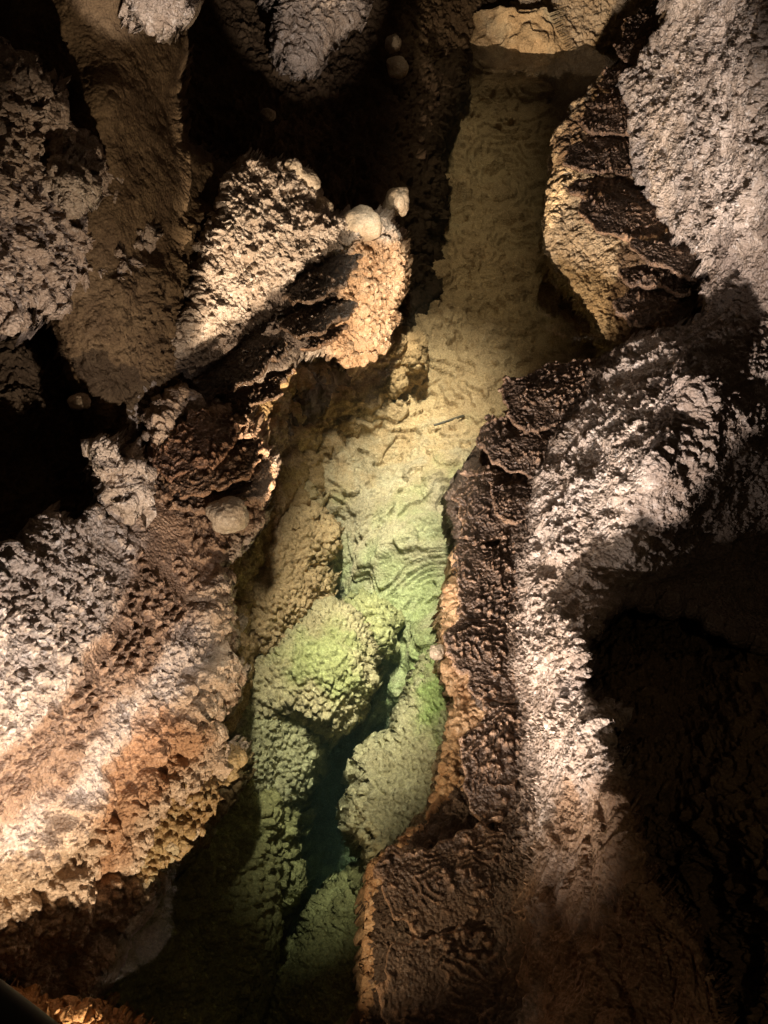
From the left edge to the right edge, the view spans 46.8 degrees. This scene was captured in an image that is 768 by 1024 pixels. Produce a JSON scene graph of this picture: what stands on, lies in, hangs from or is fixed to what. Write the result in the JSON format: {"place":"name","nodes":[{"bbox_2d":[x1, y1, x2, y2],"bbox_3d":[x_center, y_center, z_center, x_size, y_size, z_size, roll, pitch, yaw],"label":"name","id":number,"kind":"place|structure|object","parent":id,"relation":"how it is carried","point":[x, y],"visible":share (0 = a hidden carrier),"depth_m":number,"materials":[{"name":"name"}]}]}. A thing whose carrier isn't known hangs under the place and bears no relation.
{"place":"outdoors","nodes":[
{"label":"outdoors","id":0,"kind":"place"},
{"bbox_2d":[0,36,163,346],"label":"cave wall rubble","id":1,"kind":"object","parent":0,"point":[45,245],"visible":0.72,"depth_m":3.04,"materials":[{"name":"beige stone"}]},
{"bbox_2d":[39,145,103,219],"bbox_3d":[-1.150,-1.173,3.281,0.248,0.446,0.536,-21,53,-17],"label":"rock outcrop","id":2,"kind":"object","parent":1,"relation":"on","point":[71,185],"visible":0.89,"depth_m":3.05,"materials":[{"name":"beige stone"}]},
{"bbox_2d":[0,0,235,438],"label":"cave wall column","id":3,"kind":"structure","parent":0,"point":[114,335],"depth_m":3.48,"materials":[{"name":"brown stone"}]},
{"bbox_2d":[67,393,90,409],"bbox_3d":[-1.194,-0.432,3.466,0.091,0.055,0.086,0,50,0],"label":"cave knob","id":4,"kind":"object","parent":3,"relation":"attached to","point":[79,401],"visible":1,"depth_m":3.44,"materials":[{"name":"stone"}]},
{"bbox_2d":[118,0,203,44],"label":"rock outcrop","id":5,"kind":"object","parent":3,"relation":"attached to","point":[164,21],"visible":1,"depth_m":3.32,"materials":[{"name":"beige stone"}]},
{"bbox_2d":[0,387,281,1000],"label":"cave wall","id":6,"kind":"structure","parent":0,"point":[124,674],"depth_m":2.78,"materials":[{"name":"brown stone"}]},
{"bbox_2d":[80,428,157,525],"bbox_3d":[-0.998,-0.120,3.429,0.302,0.672,0.550,-19,53,-15],"label":"rock outcrop","id":7,"kind":"object","parent":6,"relation":"attached to","point":[123,482],"visible":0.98,"depth_m":3.19,"materials":[{"name":"beige stone"}]},
{"bbox_2d":[138,380,189,452],"bbox_3d":[-0.949,-0.412,3.821,0.285,0.488,0.739,0,50,0],"label":"rock outcrop","id":8,"kind":"object","parent":6,"relation":"attached to","point":[159,417],"visible":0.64,"depth_m":3.55,"materials":[{"name":"beige stone"}]},
{"bbox_2d":[151,408,239,482],"bbox_3d":[-0.756,-0.256,3.521,0.298,0.094,0.396,25,54,19],"label":"shelfstone","id":9,"kind":"object","parent":6,"relation":"attached to","point":[202,438],"visible":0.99,"depth_m":3.49,"materials":[{"name":"brown stone"}]},
{"bbox_2d":[135,737,256,894],"bbox_3d":[-0.760,1.139,3.367,0.469,0.899,0.865,21,53,17],"label":"popcorn lump","id":10,"kind":"object","parent":6,"relation":"attached to","point":[213,801],"visible":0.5,"depth_m":3.00,"materials":[{"name":"beige stone"}]},
{"bbox_2d":[164,439,264,500],"bbox_3d":[-0.647,-0.156,3.453,0.448,0.078,0.203,-21,53,-17],"label":"shelfstone","id":11,"kind":"object","parent":6,"relation":"attached to","point":[240,462],"visible":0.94,"depth_m":3.42,"materials":[{"name":"brown stone"}]},
{"bbox_2d":[154,438,275,518],"bbox_3d":[-0.641,-0.100,3.494,0.461,0.100,0.361,-28,55,-21],"label":"shelfstone","id":12,"kind":"object","parent":6,"relation":"attached to","point":[259,486],"visible":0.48,"depth_m":3.45,"materials":[{"name":"brown stone"}]},
{"bbox_2d":[205,496,248,533],"bbox_3d":[-0.597,0.017,3.385,0.152,0.151,0.145,35,58,26],"label":"cave knob","id":13,"kind":"object","parent":6,"relation":"on","point":[227,514],"visible":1,"depth_m":3.33,"materials":[{"name":"stone"}]},
{"bbox_2d":[187,332,291,402],"bbox_3d":[-0.674,-0.637,3.905,0.571,0.104,0.317,-32,57,-24],"label":"shelfstone","id":14,"kind":"object","parent":6,"relation":"attached to","point":[250,358],"visible":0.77,"depth_m":3.87,"materials":[{"name":"brown stone"}]},
{"bbox_2d":[213,363,295,415],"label":"shelfstone","id":15,"kind":"object","parent":6,"relation":"attached to","point":[243,399],"visible":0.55,"depth_m":3.88,"materials":[{"name":"brown stone"}]},
{"bbox_2d":[0,0,513,541],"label":"cave wall","id":16,"kind":"structure","parent":0,"point":[354,124],"depth_m":5.55,"materials":[{"name":"black stone"}]},
{"bbox_2d":[260,108,275,121],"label":"cave knob","id":17,"kind":"object","parent":16,"relation":"attached to","point":[267,114],"visible":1,"depth_m":4.99,"materials":[{"name":"stone"}]},
{"bbox_2d":[256,0,372,81],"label":"rock outcrop","id":18,"kind":"object","parent":16,"relation":"attached to","point":[306,37],"visible":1,"depth_m":5.24,"materials":[{"name":"grey stone"}]},
{"bbox_2d":[385,34,401,53],"bbox_3d":[0.062,-3.193,6.046,0.115,0.119,0.127,0,50,0],"label":"cave knob","id":19,"kind":"object","parent":16,"relation":"attached to","point":[393,43],"visible":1,"depth_m":6.01,"materials":[{"name":"stone"}]},
{"bbox_2d":[386,56,408,78],"bbox_3d":[0.092,-3.005,6.000,0.154,0.142,0.152,0,50,0],"label":"cave knob","id":20,"kind":"object","parent":16,"relation":"attached to","point":[397,67],"visible":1,"depth_m":5.96,"materials":[{"name":"stone"}]},
{"bbox_2d":[118,147,412,456],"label":"cave wall","id":21,"kind":"structure","parent":0,"point":[269,232],"depth_m":4.05,"materials":[{"name":"beige stone"}]},
{"bbox_2d":[284,158,301,174],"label":"cave knob","id":22,"kind":"object","parent":21,"relation":"on","point":[293,164],"visible":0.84,"depth_m":4.14,"materials":[{"name":"stone"}]},
{"bbox_2d":[298,167,320,189],"bbox_3d":[-0.371,-1.593,4.236,0.135,0.121,0.106,0,50,0],"label":"cave knob","id":23,"kind":"object","parent":21,"relation":"on","point":[310,177],"visible":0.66,"depth_m":4.20,"materials":[{"name":"stone"}]},
{"bbox_2d":[279,294,357,339],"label":"shelfstone","id":24,"kind":"object","parent":21,"relation":"attached to","point":[317,318],"visible":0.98,"depth_m":4.11,"materials":[{"name":"brown stone"}]},
{"bbox_2d":[281,253,363,305],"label":"shelfstone","id":25,"kind":"object","parent":21,"relation":"attached to","point":[328,275],"visible":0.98,"depth_m":4.12,"materials":[{"name":"brown stone"}]},
{"bbox_2d":[313,196,333,212],"bbox_3d":[-0.307,-1.484,4.303,0.126,0.091,0.106,0,50,0],"label":"cave knob","id":26,"kind":"object","parent":21,"relation":"on","point":[326,201],"visible":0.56,"depth_m":4.28,"materials":[{"name":"stone"}]},
{"bbox_2d":[300,324,348,351],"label":"shelfstone","id":27,"kind":"object","parent":21,"relation":"attached to","point":[331,336],"visible":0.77,"depth_m":4.27,"materials":[{"name":"brown stone"}]},
{"bbox_2d":[343,205,381,240],"bbox_3d":[-0.109,-1.424,4.387,0.197,0.160,0.181,0,50,0],"label":"cave knob","id":28,"kind":"object","parent":21,"relation":"on","point":[364,221],"visible":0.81,"depth_m":4.32,"materials":[{"name":"stone"}]},
{"bbox_2d":[382,187,408,216],"bbox_3d":[0.062,-1.648,4.700,0.143,0.144,0.167,0,50,0],"label":"cave knob","id":29,"kind":"object","parent":21,"relation":"on","point":[397,199],"visible":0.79,"depth_m":4.65,"materials":[{"name":"stone"}]},
{"bbox_2d":[224,325,428,740],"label":"cave wall under left ledge","id":30,"kind":"structure","parent":0,"point":[397,370],"depth_m":4.55,"materials":[{"name":"brown stone"}]},
{"bbox_2d":[249,501,344,655],"bbox_3d":[-0.523,0.325,4.518,0.641,0.960,1.234,0,50,0],"label":"popcorn boulder","id":31,"kind":"object","parent":30,"relation":"attached to","point":[294,578],"visible":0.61,"depth_m":4.10,"materials":[{"name":"beige stone"}]},
{"bbox_2d":[303,480,329,506],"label":"popcorn boulder","id":32,"kind":"object","parent":30,"relation":"attached to","point":[311,489],"visible":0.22,"depth_m":4.51,"materials":[{"name":"beige stone"}]},
{"bbox_2d":[345,545,484,1023],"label":"pool bank","id":33,"kind":"structure","parent":0,"point":[464,713],"depth_m":3.13,"materials":[{"name":"brown stone"}]},
{"bbox_2d":[429,644,444,659],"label":"cave knob","id":34,"kind":"object","parent":33,"relation":"attached to","point":[437,652],"visible":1,"depth_m":3.40,"materials":[{"name":"stone"}]},
{"bbox_2d":[279,6,595,944],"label":"pool floor","id":35,"kind":"structure","parent":0,"point":[499,310],"depth_m":5.23,"materials":[{"name":"beige stone"}]},
{"bbox_2d":[104,779,320,1023],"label":"popcorn boulder","id":36,"kind":"object","parent":35,"relation":"on","point":[206,938],"visible":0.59,"depth_m":3.36,"materials":[{"name":"stone"}]},
{"bbox_2d":[1,975,160,1023],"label":"popcorn lump","id":37,"kind":"object","parent":36,"relation":"on","point":[68,1009],"visible":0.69,"depth_m":2.38,"materials":[{"name":"brown stone"}]},
{"bbox_2d":[227,704,331,809],"bbox_3d":[-0.560,1.175,4.288,0.630,1.291,0.842,0,50,0],"label":"popcorn boulder","id":38,"kind":"object","parent":35,"relation":"on","point":[292,765],"visible":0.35,"depth_m":3.88,"materials":[{"name":"green stone"}]},
{"bbox_2d":[260,862,364,1023],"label":"popcorn boulder","id":39,"kind":"object","parent":35,"relation":"on","point":[315,965],"visible":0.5,"depth_m":3.57,"materials":[{"name":"stone"}]},
{"bbox_2d":[248,592,384,750],"bbox_3d":[-0.411,0.715,4.336,0.860,0.994,0.995,0,50,0],"label":"popcorn boulder","id":40,"kind":"object","parent":35,"relation":"on","point":[318,670],"visible":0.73,"depth_m":3.84,"materials":[{"name":"stone"}]},
{"bbox_2d":[344,587,404,659],"bbox_3d":[-0.057,0.583,4.625,0.403,0.814,0.682,0,50,0],"label":"popcorn boulder","id":41,"kind":"object","parent":40,"relation":"attached to","point":[385,618],"visible":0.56,"depth_m":4.24,"materials":[{"name":"stone"}]},
{"bbox_2d":[335,643,449,884],"bbox_3d":[0.169,0.993,3.920,0.737,1.285,1.645,13,51,11],"label":"popcorn boulder","id":42,"kind":"object","parent":35,"relation":"on","point":[387,776],"visible":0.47,"depth_m":3.47,"materials":[{"name":"stone"}]},
{"bbox_2d":[434,415,464,425],"bbox_3d":[0.421,-0.521,4.893,0.317,0.029,0.024,-18,52,-15],"label":"stick","id":43,"kind":"object","parent":35,"relation":"on","point":[448,420],"visible":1,"depth_m":4.86,"materials":[{"name":"brown wood"}]},
{"bbox_2d":[354,0,767,1023],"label":"cave wall","id":44,"kind":"structure","parent":0,"point":[648,482],"depth_m":3.10,"materials":[{"name":"stone"}]},
{"bbox_2d":[373,822,505,940],"bbox_3d":[0.219,1.143,2.718,0.506,0.119,0.380,0,50,0],"label":"shelfstone","id":45,"kind":"object","parent":44,"relation":"attached to","point":[441,886],"visible":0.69,"depth_m":2.69,"materials":[{"name":"brown stone"}]},
{"bbox_2d":[376,924,504,1023],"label":"shelfstone","id":46,"kind":"object","parent":44,"relation":"attached to","point":[439,978],"visible":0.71,"depth_m":2.48,"materials":[{"name":"brown stone"}]},
{"bbox_2d":[442,618,517,704],"bbox_3d":[0.402,0.546,3.250,0.369,0.100,0.359,0,50,0],"label":"shelfstone","id":47,"kind":"object","parent":44,"relation":"attached to","point":[476,652],"visible":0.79,"depth_m":3.23,"materials":[{"name":"brown stone"}]},
{"bbox_2d":[454,535,517,623],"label":"shelfstone","id":48,"kind":"object","parent":44,"relation":"attached to","point":[485,581],"visible":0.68,"depth_m":3.46,"materials":[{"name":"brown stone"}]},
{"bbox_2d":[450,465,523,545],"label":"shelfstone","id":49,"kind":"object","parent":44,"relation":"attached to","point":[479,519],"visible":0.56,"depth_m":3.71,"materials":[{"name":"brown stone"}]},
{"bbox_2d":[459,698,520,824],"bbox_3d":[0.434,0.848,2.977,0.358,0.126,0.488,0,50,0],"label":"shelfstone","id":50,"kind":"object","parent":44,"relation":"attached to","point":[490,741],"visible":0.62,"depth_m":2.95,"materials":[{"name":"brown stone"}]},
{"bbox_2d":[488,480,531,524],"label":"shelfstone","id":51,"kind":"object","parent":44,"relation":"attached to","point":[509,502],"visible":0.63,"depth_m":3.67,"materials":[{"name":"brown stone"}]},
{"bbox_2d":[476,409,553,478],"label":"shelfstone","id":52,"kind":"object","parent":44,"relation":"attached to","point":[506,445],"visible":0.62,"depth_m":3.86,"materials":[{"name":"brown stone"}]},
{"bbox_2d":[498,357,601,434],"bbox_3d":[0.869,-0.530,4.041,0.688,0.129,0.451,-6,50,-5],"label":"shelfstone","id":53,"kind":"object","parent":44,"relation":"attached to","point":[536,401],"visible":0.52,"depth_m":3.99,"materials":[{"name":"brown stone"}]},
{"bbox_2d":[562,135,632,177],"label":"shelfstone","id":54,"kind":"object","parent":44,"relation":"attached to","point":[598,155],"visible":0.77,"depth_m":4.88,"materials":[{"name":"brown stone"}]},
{"bbox_2d":[578,106,630,136],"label":"shelfstone","id":55,"kind":"object","parent":44,"relation":"attached to","point":[600,122],"visible":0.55,"depth_m":5.06,"materials":[{"name":"brown stone"}]},
{"bbox_2d":[564,175,645,198],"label":"shelfstone","id":56,"kind":"object","parent":44,"relation":"attached to","point":[596,185],"visible":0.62,"depth_m":4.76,"materials":[{"name":"brown stone"}]},
{"bbox_2d":[586,90,629,110],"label":"shelfstone","id":57,"kind":"object","parent":44,"relation":"attached to","point":[610,101],"visible":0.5,"depth_m":5.17,"materials":[{"name":"brown stone"}]},
{"bbox_2d":[598,60,632,92],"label":"shelfstone","id":58,"kind":"object","parent":44,"relation":"attached to","point":[608,82],"visible":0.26,"depth_m":5.38,"materials":[{"name":"brown stone"}]},
{"bbox_2d":[578,190,669,242],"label":"shelfstone","id":59,"kind":"object","parent":44,"relation":"attached to","point":[624,216],"visible":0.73,"depth_m":4.50,"materials":[{"name":"brown stone"}]},
{"bbox_2d":[613,36,648,65],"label":"shelfstone","id":60,"kind":"object","parent":44,"relation":"attached to","point":[628,53],"visible":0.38,"depth_m":5.52,"materials":[{"name":"brown stone"}]},
{"bbox_2d":[621,0,661,44],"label":"shelfstone","id":61,"kind":"object","parent":44,"relation":"attached to","point":[643,22],"visible":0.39,"depth_m":5.77,"materials":[{"name":"brown stone"}]},
{"bbox_2d":[612,286,701,328],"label":"shelfstone","id":62,"kind":"object","parent":44,"relation":"attached to","point":[638,307],"visible":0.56,"depth_m":4.25,"materials":[{"name":"brown stone"}]},
{"bbox_2d":[617,263,703,298],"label":"shelfstone","id":63,"kind":"object","parent":44,"relation":"attached to","point":[645,277],"visible":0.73,"depth_m":4.29,"materials":[{"name":"brown stone"}]},
{"bbox_2d":[629,232,701,281],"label":"shelfstone","id":64,"kind":"object","parent":44,"relation":"attached to","point":[680,261],"visible":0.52,"depth_m":4.25,"materials":[{"name":"brown stone"}]},
{"bbox_2d":[509,0,657,110],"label":"cave wall","id":65,"kind":"structure","parent":0,"point":[593,27],"depth_m":7.02,"materials":[{"name":"beige stone"}]},
{"bbox_2d":[534,60,667,358],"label":"cave wall under ledge","id":66,"kind":"structure","parent":0,"point":[581,262],"depth_m":5.07,"materials":[{"name":"beige stone"}]},
{"bbox_2d":[591,610,767,1023],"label":"cave wall recess","id":67,"kind":"object","parent":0,"point":[695,732],"visible":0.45,"depth_m":2.72,"materials":[{"name":"brown stone"}]},
{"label":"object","id":68,"kind":"structure","parent":0,"visible":0},
{"bbox_2d":[0,978,58,1023],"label":"handrail","id":69,"kind":"object","parent":68,"relation":"attached to","point":[16,1007],"visible":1,"depth_m":1.13,"materials":[{"name":"black metal"}]}
]}

